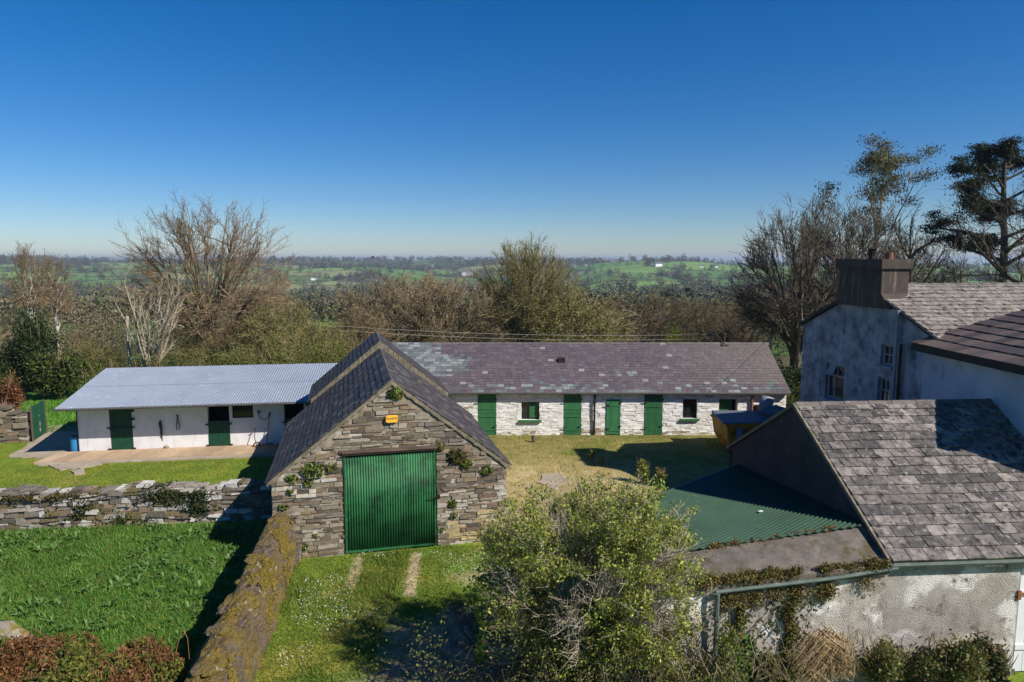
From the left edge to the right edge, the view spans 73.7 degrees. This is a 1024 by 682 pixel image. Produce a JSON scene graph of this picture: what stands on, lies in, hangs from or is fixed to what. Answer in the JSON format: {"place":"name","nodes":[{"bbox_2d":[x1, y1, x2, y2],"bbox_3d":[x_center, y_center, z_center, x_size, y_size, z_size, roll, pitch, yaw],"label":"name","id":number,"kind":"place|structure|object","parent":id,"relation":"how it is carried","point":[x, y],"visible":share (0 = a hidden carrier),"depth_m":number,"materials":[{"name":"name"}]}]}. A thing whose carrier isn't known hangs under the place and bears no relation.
{"place":"outdoors","nodes":[
{"label":"outdoors","id":0,"kind":"place"},
{"bbox_2d":[17,400,76,431],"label":"rough grass","id":1,"kind":"structure","parent":0,"point":[63,419],"depth_m":34.80,"materials":[{"name":"green plant"}]},
{"bbox_2d":[0,434,729,528],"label":"lawn grass","id":2,"kind":"structure","parent":0,"point":[236,476],"depth_m":26.88,"materials":[{"name":"green plant"}]},
{"bbox_2d":[253,543,631,681],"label":"court grass","id":3,"kind":"structure","parent":0,"point":[360,585],"depth_m":15.92,"materials":[{"name":"green plant"}]},
{"bbox_2d":[279,550,508,665],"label":"wild flowers","id":4,"kind":"object","parent":3,"relation":"on","point":[359,603],"visible":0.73,"depth_m":15.94,"materials":[{"name":"green plant"}]},
{"bbox_2d":[0,259,1023,681],"bbox_3d":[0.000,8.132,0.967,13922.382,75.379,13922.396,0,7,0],"label":"ground","id":5,"kind":"structure","parent":0,"point":[400,665],"depth_m":23.82,"materials":[{"name":"plant"}]},
{"bbox_2d":[0,367,28,409],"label":"rust shrub","id":6,"kind":"object","parent":5,"relation":"on","point":[9,393],"visible":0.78,"depth_m":31.57,"materials":[{"name":"brown plant"}]},
{"bbox_2d":[0,620,33,679],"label":"ruined wall","id":7,"kind":"structure","parent":5,"relation":"on","point":[10,628],"depth_m":12.39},
{"bbox_2d":[0,403,40,442],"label":"rubble wall","id":8,"kind":"structure","parent":5,"relation":"on","point":[15,425],"depth_m":30.01,"materials":[{"name":"stone"}]},
{"bbox_2d":[29,400,47,441],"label":"sheet gate","id":9,"kind":"structure","parent":8,"relation":"attached to","point":[39,408],"depth_m":30.69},
{"bbox_2d":[0,240,61,321],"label":"birch tree","id":10,"kind":"object","parent":5,"relation":"on","point":[28,304],"visible":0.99,"depth_m":44.84,"materials":[{"name":"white plant"}]},
{"bbox_2d":[0,304,67,392],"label":"ivy clad tree","id":11,"kind":"object","parent":5,"relation":"on","point":[31,336],"visible":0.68,"depth_m":40.72,"materials":[{"name":"green plant"}]},
{"bbox_2d":[9,424,76,458],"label":"path","id":12,"kind":"structure","parent":5,"relation":"on","point":[48,444],"depth_m":29.48,"materials":[{"name":"concrete"}]},
{"bbox_2d":[23,247,82,358],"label":"birch tree","id":13,"kind":"object","parent":5,"relation":"on","point":[54,309],"visible":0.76,"depth_m":46.98,"materials":[{"name":"white plant"}]},
{"bbox_2d":[19,342,92,398],"bbox_3d":[-26.305,1.802,39.486,3.631,3.304,3.119,-5,8,-35],"label":"ivy clad tree","id":14,"kind":"object","parent":5,"relation":"on","point":[50,375],"visible":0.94,"depth_m":38.82,"materials":[{"name":"green plant"}]},
{"bbox_2d":[49,462,101,470],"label":"pavement","id":15,"kind":"structure","parent":5,"relation":"on","point":[61,467],"depth_m":26.55,"materials":[{"name":"concrete"}]},
{"bbox_2d":[55,354,113,396],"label":"hedge shrub","id":16,"kind":"object","parent":5,"relation":"on","point":[95,366],"visible":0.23,"depth_m":40.16,"materials":[{"name":"green plant"}]},
{"bbox_2d":[55,337,135,376],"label":"hedge tree","id":17,"kind":"object","parent":5,"relation":"on","point":[97,352],"visible":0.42,"depth_m":44.19,"materials":[{"name":"green plant"}]},
{"bbox_2d":[0,629,193,681],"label":"rusty fern bank","id":18,"kind":"structure","parent":5,"relation":"on","point":[57,659],"depth_m":11.50,"materials":[{"name":"brown plant"}]},
{"bbox_2d":[0,520,264,672],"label":"garden grass","id":19,"kind":"structure","parent":5,"relation":"on","point":[66,605],"depth_m":17.16,"materials":[{"name":"green plant"}]},
{"bbox_2d":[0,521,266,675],"bbox_3d":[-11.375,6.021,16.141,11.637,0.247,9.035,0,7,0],"label":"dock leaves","id":20,"kind":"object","parent":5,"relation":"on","point":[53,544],"visible":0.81,"depth_m":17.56,"materials":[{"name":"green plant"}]},
{"bbox_2d":[0,477,272,530],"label":"garden wall","id":21,"kind":"structure","parent":5,"relation":"on","point":[242,498],"depth_m":20.65,"materials":[{"name":"stone"}]},
{"bbox_2d":[0,490,112,503],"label":"wall ivy","id":22,"kind":"object","parent":21,"relation":"attached to","point":[31,498],"depth_m":20.21,"materials":[{"name":"green plant"}]},
{"bbox_2d":[38,487,119,527],"bbox_3d":[-13.018,4.994,20.374,2.415,1.261,0.344,-1,7,-7],"label":"wall ivy","id":23,"kind":"object","parent":21,"relation":"attached to","point":[78,512],"depth_m":20.41,"materials":[{"name":"green plant"}]},
{"bbox_2d":[123,480,219,507],"bbox_3d":[-10.329,4.739,20.749,2.776,0.987,0.505,-1,7,-7],"label":"wall ivy","id":24,"kind":"object","parent":21,"relation":"attached to","point":[166,496],"depth_m":20.67,"materials":[{"name":"green plant"}]},
{"bbox_2d":[182,489,221,520],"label":"wall ivy","id":25,"kind":"object","parent":21,"relation":"attached to","point":[196,509],"depth_m":20.80,"materials":[{"name":"green plant"}]},
{"bbox_2d":[107,250,186,366],"bbox_3d":[-20.506,-0.923,39.277,5.751,8.632,4.602,5,8,37],"label":"pale stemmed tree","id":26,"kind":"object","parent":5,"relation":"on","point":[147,344],"visible":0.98,"depth_m":39.62,"materials":[{"name":"beige plant"}]},
{"bbox_2d":[34,444,278,464],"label":"deck slabs","id":27,"kind":"structure","parent":5,"relation":"on","point":[150,453],"depth_m":28.07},
{"bbox_2d":[38,453,275,465],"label":"kerb","id":28,"kind":"structure","parent":5,"relation":"on","point":[184,458],"depth_m":27.41,"materials":[{"name":"concrete"}]},
{"bbox_2d":[140,347,199,366],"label":"hedge shrub","id":29,"kind":"object","parent":5,"relation":"on","point":[178,362],"visible":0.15,"depth_m":36.51,"materials":[{"name":"green plant"}]},
{"bbox_2d":[52,363,336,450],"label":"sheet roofed stable","id":30,"kind":"structure","parent":5,"relation":"on","point":[123,408],"depth_m":29.09,"materials":[{"name":"grey paint"}]},
{"bbox_2d":[107,407,135,449],"bbox_3d":[-16.307,3.689,28.482,1.080,1.870,0.170,-1,7,-9],"label":"stable door","id":31,"kind":"structure","parent":30,"relation":"in","point":[121,428],"depth_m":28.51,"materials":[{"name":"wood"}]},
{"bbox_2d":[205,420,232,445],"bbox_3d":[-12.477,3.968,29.097,1.070,1.170,0.080,-1,7,-9],"label":"stable door","id":32,"kind":"structure","parent":30,"relation":"in","point":[219,430],"depth_m":29.08,"materials":[{"name":"wood"}]},
{"bbox_2d":[232,403,252,417],"bbox_3d":[-11.512,2.965,29.183,0.850,0.640,0.030,-1,7,-9],"label":"window","id":33,"kind":"structure","parent":30,"relation":"in","point":[237,411],"depth_m":29.19,"materials":[{"name":"black glass"}]},
{"bbox_2d":[154,336,235,366],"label":"hedge tree","id":34,"kind":"object","parent":5,"relation":"on","point":[185,347],"visible":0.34,"depth_m":43.00,"materials":[{"name":"green plant"}]},
{"bbox_2d":[97,185,308,359],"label":"bare ash tree","id":35,"kind":"object","parent":5,"relation":"on","point":[225,288],"visible":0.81,"depth_m":44.81,"materials":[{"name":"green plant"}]},
{"bbox_2d":[190,339,252,365],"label":"hedge shrub","id":36,"kind":"object","parent":5,"relation":"on","point":[221,359],"visible":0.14,"depth_m":37.07,"materials":[{"name":"green plant"}]},
{"bbox_2d":[208,315,266,362],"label":"hedge tree","id":37,"kind":"object","parent":5,"relation":"on","point":[217,340],"visible":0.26,"depth_m":43.78,"materials":[{"name":"green plant"}]},
{"bbox_2d":[184,512,296,681],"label":"dividing wall","id":38,"kind":"structure","parent":5,"relation":"on","point":[240,631],"depth_m":13.76,"materials":[{"name":"stone"}]},
{"bbox_2d":[207,335,284,365],"bbox_3d":[-14.598,1.684,37.758,4.673,3.929,3.701,-4,8,-30],"label":"hedge shrub","id":39,"kind":"object","parent":5,"relation":"on","point":[242,360],"visible":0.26,"depth_m":37.44,"materials":[{"name":"green plant"}]},
{"bbox_2d":[226,293,325,363],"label":"hedge tree","id":40,"kind":"object","parent":5,"relation":"on","point":[266,318],"visible":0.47,"depth_m":42.54,"materials":[{"name":"green plant"}]},
{"bbox_2d":[245,324,321,364],"bbox_3d":[-12.626,1.348,37.927,4.856,4.570,4.247,0,7,0],"label":"hedge shrub","id":41,"kind":"object","parent":5,"relation":"on","point":[285,360],"visible":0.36,"depth_m":37.78,"materials":[{"name":"green plant"}]},
{"bbox_2d":[265,317,361,362],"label":"hedge tree","id":42,"kind":"object","parent":5,"relation":"on","point":[318,333],"visible":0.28,"depth_m":42.18,"materials":[{"name":"green plant"}]},
{"bbox_2d":[288,328,345,363],"bbox_3d":[-11.149,1.205,38.900,3.823,4.609,3.642,-2,7,-16],"label":"hedge shrub","id":43,"kind":"object","parent":5,"relation":"on","point":[325,359],"visible":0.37,"depth_m":38.29,"materials":[{"name":"green plant"}]},
{"bbox_2d":[324,300,395,352],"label":"hedge tree","id":44,"kind":"object","parent":5,"relation":"on","point":[355,322],"visible":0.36,"depth_m":48.06,"materials":[{"name":"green plant"}]},
{"bbox_2d":[264,331,511,558],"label":"stone barn","id":45,"kind":"structure","parent":5,"relation":"on","point":[394,480],"depth_m":18.83,"materials":[{"name":"stone"}]},
{"bbox_2d":[300,461,323,478],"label":"wall fern","id":46,"kind":"object","parent":45,"relation":"attached to","point":[310,469],"depth_m":18.09,"materials":[{"name":"green plant"}]},
{"bbox_2d":[343,449,439,552],"bbox_3d":[-3.264,4.386,18.730,2.580,2.745,0.132,-2,7,-13],"label":"door","id":47,"kind":"structure","parent":45,"relation":"in","point":[390,499],"depth_m":18.75,"materials":[{"name":"metal"}]},
{"bbox_2d":[319,264,473,343],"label":"hedge tree","id":48,"kind":"object","parent":5,"relation":"on","point":[368,298],"visible":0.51,"depth_m":50.46,"materials":[{"name":"brown plant"}]},
{"bbox_2d":[0,288,816,359],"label":"valley scrub","id":49,"kind":"object","parent":5,"relation":"on","point":[98,330],"visible":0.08,"depth_m":86.02,"materials":[{"name":"green plant"}]},
{"bbox_2d":[375,270,475,341],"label":"hedge tree","id":50,"kind":"object","parent":5,"relation":"on","point":[429,279],"visible":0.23,"depth_m":53.74,"materials":[{"name":"brown plant"}]},
{"bbox_2d":[389,269,515,341],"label":"hedge tree","id":51,"kind":"object","parent":5,"relation":"on","point":[477,312],"visible":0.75,"depth_m":49.22,"materials":[{"name":"brown plant"}]},
{"bbox_2d":[442,576,512,647],"bbox_3d":[-0.673,5.554,13.744,1.447,1.720,1.396,-1,7,-12],"label":"twiggy sapling","id":52,"kind":"object","parent":5,"relation":"on","point":[470,625],"visible":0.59,"depth_m":13.72,"materials":[{"name":"brown plant"}]},
{"bbox_2d":[0,254,1023,325],"bbox_3d":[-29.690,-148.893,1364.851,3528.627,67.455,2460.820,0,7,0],"label":"hedgerows","id":53,"kind":"object","parent":5,"relation":"on","point":[320,302],"visible":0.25,"depth_m":731.39,"materials":[{"name":"green plant"}]},
{"bbox_2d":[0,253,1023,319],"bbox_3d":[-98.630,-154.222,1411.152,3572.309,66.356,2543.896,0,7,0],"label":"woods","id":54,"kind":"object","parent":5,"relation":"on","point":[468,261],"visible":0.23,"depth_m":900.22,"materials":[{"name":"green plant"}]},
{"bbox_2d":[461,231,588,341],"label":"round bare tree","id":55,"kind":"object","parent":5,"relation":"on","point":[520,288],"visible":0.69,"depth_m":50.62,"materials":[{"name":"green plant"}]},
{"bbox_2d":[537,473,565,489],"bbox_3d":[1.469,5.091,24.829,0.996,0.060,1.911,2,7,15],"label":"pale patch","id":56,"kind":"object","parent":5,"relation":"on","point":[546,478],"visible":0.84,"depth_m":24.79,"materials":[{"name":"stone"}]},
{"bbox_2d":[292,592,820,681],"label":"bramble thicket","id":57,"kind":"object","parent":5,"relation":"on","point":[586,671],"visible":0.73,"depth_m":11.51,"materials":[{"name":"green plant"}]},
{"bbox_2d":[503,279,638,341],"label":"hedge tree","id":58,"kind":"object","parent":5,"relation":"on","point":[599,328],"visible":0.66,"depth_m":48.57,"materials":[{"name":"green plant"}]},
{"bbox_2d":[391,333,790,434],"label":"long stable","id":59,"kind":"structure","parent":5,"relation":"on","point":[587,388],"depth_m":31.41,"materials":[{"name":"stone"}]},
{"bbox_2d":[478,394,496,434],"bbox_3d":[-1.160,3.375,31.194,0.940,1.870,0.130,0,7,0],"label":"stable door","id":60,"kind":"structure","parent":59,"relation":"in","point":[486,402],"depth_m":31.21,"materials":[{"name":"green paint"}]},
{"bbox_2d":[519,402,541,421],"bbox_3d":[0.840,3.233,31.243,1.020,0.920,0.320,0,7,0],"label":"window","id":61,"kind":"structure","parent":59,"relation":"in","point":[530,410],"depth_m":31.34,"materials":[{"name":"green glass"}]},
{"bbox_2d":[562,394,581,434],"bbox_3d":[2.745,3.375,31.194,0.910,1.870,0.130,0,7,0],"label":"stable door","id":62,"kind":"structure","parent":59,"relation":"in","point":[572,422],"depth_m":31.21,"materials":[{"name":"green paint"}]},
{"bbox_2d":[605,400,621,433],"bbox_3d":[4.615,3.477,31.186,0.750,1.610,0.090,0,7,0],"label":"stable door","id":63,"kind":"structure","parent":59,"relation":"in","point":[613,426],"depth_m":31.18,"materials":[{"name":"green paint"}]},
{"bbox_2d":[643,395,663,434],"bbox_3d":[6.440,3.376,31.189,0.940,1.850,0.120,0,7,0],"label":"stable door","id":64,"kind":"structure","parent":59,"relation":"in","point":[653,425],"depth_m":31.21,"materials":[{"name":"green paint"}]},
{"bbox_2d":[680,399,699,420],"bbox_3d":[8.130,3.141,31.217,0.860,0.990,0.290,0,7,0],"label":"window","id":65,"kind":"structure","parent":59,"relation":"in","point":[689,405],"depth_m":31.32,"materials":[{"name":"black glass"}]},
{"bbox_2d":[452,460,730,681],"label":"leafing bush","id":66,"kind":"object","parent":5,"relation":"on","point":[619,539],"visible":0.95,"depth_m":11.60,"materials":[{"name":"green plant"}]},
{"bbox_2d":[469,580,489,665],"bbox_3d":[-0.583,5.068,12.314,0.388,1.566,0.348,0,7,0],"label":"ivy strand","id":67,"kind":"object","parent":66,"relation":"hanging from","point":[480,654],"visible":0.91,"depth_m":12.26,"materials":[{"name":"green plant"}]},
{"bbox_2d":[458,558,532,606],"bbox_3d":[-0.276,4.401,12.487,1.507,1.060,1.073,0,7,0],"label":"ivy spray","id":68,"kind":"object","parent":66,"relation":"attached to","point":[482,578],"visible":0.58,"depth_m":12.42,"materials":[{"name":"green plant"}]},
{"bbox_2d":[479,604,566,671],"bbox_3d":[0.258,5.432,12.027,1.770,1.292,1.253,5,9,37],"label":"dead branch","id":69,"kind":"object","parent":66,"relation":"attached to","point":[507,662],"visible":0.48,"depth_m":12.00,"materials":[{"name":"wood"}]},
{"bbox_2d":[571,297,636,341],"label":"hedge tree","id":70,"kind":"object","parent":5,"relation":"on","point":[611,309],"visible":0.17,"depth_m":53.05,"materials":[{"name":"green plant"}]},
{"bbox_2d":[588,285,699,341],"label":"hedge tree","id":71,"kind":"object","parent":5,"relation":"on","point":[649,311],"visible":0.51,"depth_m":55.28,"materials":[{"name":"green plant"}]},
{"bbox_2d":[613,474,687,663],"bbox_3d":[2.438,4.488,12.308,1.197,4.182,1.236,-7,9,-44],"label":"leafy sapling","id":72,"kind":"object","parent":5,"relation":"on","point":[657,493],"visible":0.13,"depth_m":12.19,"materials":[{"name":"green plant"}]},
{"bbox_2d":[658,316,702,341],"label":"yellow shrub","id":73,"kind":"object","parent":5,"relation":"on","point":[673,336],"visible":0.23,"depth_m":46.42,"materials":[{"name":"green plant"}]},
{"bbox_2d":[648,298,721,341],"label":"hedge tree","id":74,"kind":"object","parent":5,"relation":"on","point":[689,318],"visible":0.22,"depth_m":59.60,"materials":[{"name":"brown plant"}]},
{"bbox_2d":[669,296,764,341],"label":"hedge tree","id":75,"kind":"object","parent":5,"relation":"on","point":[707,311],"visible":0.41,"depth_m":57.42,"materials":[{"name":"brown plant"}]},
{"bbox_2d":[710,414,760,448],"bbox_3d":[10.437,3.871,29.024,3.500,1.200,1.810,0,7,-4],"label":"rubbish skip","id":76,"kind":"object","parent":5,"relation":"on","point":[726,434],"visible":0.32,"depth_m":28.11,"materials":[{"name":"paint"}]},
{"bbox_2d":[711,410,769,423],"bbox_3d":[9.741,3.163,28.847,2.393,0.227,1.887,0,7,-4],"label":"tarped board","id":77,"kind":"object","parent":76,"relation":"on","point":[734,417],"visible":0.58,"depth_m":28.58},
{"bbox_2d":[711,633,759,681],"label":"nettle clump","id":78,"kind":"object","parent":5,"relation":"on","point":[746,641],"visible":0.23,"depth_m":12.10,"materials":[{"name":"green plant"}]},
{"bbox_2d":[701,300,778,345],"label":"hedge tree","id":79,"kind":"object","parent":5,"relation":"on","point":[752,335],"visible":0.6,"depth_m":53.97,"materials":[{"name":"brown plant"}]},
{"bbox_2d":[637,464,864,558],"bbox_3d":[4.730,4.804,16.373,4.459,3.182,6.533,0,7,0],"label":"green lean to","id":80,"kind":"object","parent":5,"relation":"on","point":[733,499],"visible":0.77,"depth_m":15.10,"materials":[{"name":"metal"}]},
{"bbox_2d":[630,526,898,681],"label":"rendered wall","id":81,"kind":"structure","parent":5,"relation":"on","point":[846,608],"depth_m":12.60,"materials":[{"name":"paint"}]},
{"bbox_2d":[732,600,748,640],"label":"ivy tuft","id":82,"kind":"object","parent":81,"relation":"attached to","point":[741,609],"visible":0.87,"depth_m":12.09,"materials":[{"name":"green plant"}]},
{"bbox_2d":[721,594,816,653],"bbox_3d":[4.614,5.048,12.197,1.890,0.944,0.237,-1,7,-11],"label":"moss speckle","id":83,"kind":"object","parent":81,"relation":"attached to","point":[779,613],"visible":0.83,"depth_m":12.25,"materials":[{"name":"green plant"}]},
{"bbox_2d":[706,525,838,549],"bbox_3d":[5.104,3.832,13.228,2.736,0.411,0.256,-1,7,-6],"label":"back edge moss","id":84,"kind":"object","parent":81,"relation":"on","point":[713,544],"visible":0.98,"depth_m":13.21,"materials":[{"name":"green plant"}]},
{"bbox_2d":[776,585,804,670],"bbox_3d":[5.045,5.445,12.319,0.539,2.269,0.256,-1,7,-11],"label":"ivy streak","id":85,"kind":"object","parent":81,"relation":"attached to","point":[789,611],"visible":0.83,"depth_m":12.31,"materials":[{"name":"green plant"}]},
{"bbox_2d":[688,556,893,590],"bbox_3d":[5.096,4.175,12.212,4.080,0.390,0.330,-1,7,-11],"label":"moss fringe","id":86,"kind":"object","parent":81,"relation":"attached to","point":[873,564],"visible":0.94,"depth_m":12.14,"materials":[{"name":"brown plant"}]},
{"bbox_2d":[708,569,879,616],"bbox_3d":[5.120,4.540,12.218,3.419,0.738,0.250,-1,7,-11],"label":"ivy curtain","id":87,"kind":"object","parent":81,"relation":"attached to","point":[828,590],"visible":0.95,"depth_m":12.20,"materials":[{"name":"green plant"}]},
{"bbox_2d":[752,641,808,681],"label":"weeds","id":88,"kind":"object","parent":5,"relation":"on","point":[776,678],"visible":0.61,"depth_m":12.11,"materials":[{"name":"green plant"}]},
{"bbox_2d":[776,359,801,394],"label":"ivy hedge","id":89,"kind":"object","parent":5,"relation":"on","point":[793,376],"visible":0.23,"depth_m":35.47,"materials":[{"name":"green plant"}]},
{"bbox_2d":[709,186,870,371],"bbox_3d":[15.215,-2.314,37.116,9.002,12.225,8.310,0,7,0],"label":"dark beech tree","id":90,"kind":"object","parent":5,"relation":"on","point":[811,240],"visible":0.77,"depth_m":36.55,"materials":[{"name":"brown plant"}]},
{"bbox_2d":[779,623,875,681],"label":"dry grass clump","id":91,"kind":"object","parent":5,"relation":"on","point":[820,660],"visible":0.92,"depth_m":12.41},
{"bbox_2d":[770,185,916,315],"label":"dark beech tree","id":92,"kind":"object","parent":5,"relation":"on","point":[866,231],"visible":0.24,"depth_m":40.17,"materials":[{"name":"brown plant"}]},
{"bbox_2d":[726,399,1023,680],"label":"slate outbuilding","id":93,"kind":"structure","parent":5,"relation":"on","point":[929,494],"depth_m":14.10,"materials":[{"name":"stone"}]},
{"bbox_2d":[1013,570,1023,670],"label":"door","id":94,"kind":"structure","parent":93,"relation":"in","point":[1018,665],"depth_m":13.20,"materials":[{"name":"white paint"}]},
{"bbox_2d":[813,132,946,258],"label":"eucalyptus tree","id":95,"kind":"object","parent":5,"relation":"on","point":[875,160],"visible":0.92,"depth_m":45.34,"materials":[{"name":"green plant"}]},
{"bbox_2d":[856,634,929,681],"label":"bramble clump","id":96,"kind":"object","parent":5,"relation":"on","point":[890,660],"visible":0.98,"depth_m":12.45,"materials":[{"name":"green plant"}]},
{"bbox_2d":[798,248,1023,401],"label":"farmhouse","id":97,"kind":"object","parent":5,"relation":"on","point":[869,325],"visible":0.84,"depth_m":21.62,"materials":[{"name":"paint"}]},
{"bbox_2d":[821,363,844,400],"bbox_3d":[11.244,1.473,23.756,0.260,1.350,1.210,-1,7,-8],"label":"window","id":98,"kind":"structure","parent":97,"relation":"in","point":[835,372],"depth_m":23.85,"materials":[{"name":"white glass"}]},
{"bbox_2d":[875,344,892,369],"bbox_3d":[11.599,0.481,21.095,0.260,0.750,0.710,-1,7,-8],"label":"window","id":99,"kind":"structure","parent":97,"relation":"in","point":[888,349],"depth_m":21.18,"materials":[{"name":"white glass"}]},
{"bbox_2d":[853,201,981,282],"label":"bare tree","id":100,"kind":"object","parent":5,"relation":"on","point":[918,251],"visible":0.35,"depth_m":48.51,"materials":[{"name":"brown plant"}]},
{"bbox_2d":[908,249,960,282],"bbox_3d":[23.792,-1.121,39.964,5.981,9.012,5.228,0,7,0],"label":"evergreen bush","id":101,"kind":"object","parent":5,"relation":"on","point":[929,277],"visible":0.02,"depth_m":39.55,"materials":[{"name":"green plant"}]},
{"bbox_2d":[902,625,998,681],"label":"bramble clump","id":102,"kind":"object","parent":5,"relation":"on","point":[952,663],"visible":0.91,"depth_m":12.34,"materials":[{"name":"green plant"}]},
{"bbox_2d":[911,309,1023,435],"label":"house wing","id":103,"kind":"structure","parent":5,"relation":"on","point":[983,359],"depth_m":17.42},
{"bbox_2d":[914,134,1023,282],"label":"pine tree","id":104,"kind":"object","parent":5,"relation":"on","point":[985,164],"visible":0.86,"depth_m":43.12,"materials":[{"name":"green plant"}]},
{"bbox_2d":[927,126,1023,282],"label":"bare spreading tree","id":105,"kind":"object","parent":5,"relation":"on","point":[987,257],"visible":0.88,"depth_m":38.54,"materials":[{"name":"brown plant"}]},
{"bbox_2d":[934,231,1017,282],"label":"bare tree","id":106,"kind":"object","parent":5,"relation":"on","point":[962,280],"visible":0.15,"depth_m":42.62,"materials":[{"name":"brown plant"}]},
{"bbox_2d":[964,630,1018,681],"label":"bramble clump","id":107,"kind":"object","parent":5,"relation":"on","point":[999,666],"visible":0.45,"depth_m":12.28,"materials":[{"name":"green plant"}]},
{"bbox_2d":[0,0,1023,262],"label":"sky","id":108,"kind":"structure","parent":0,"point":[616,129],"materials":[{"name":"blue"}]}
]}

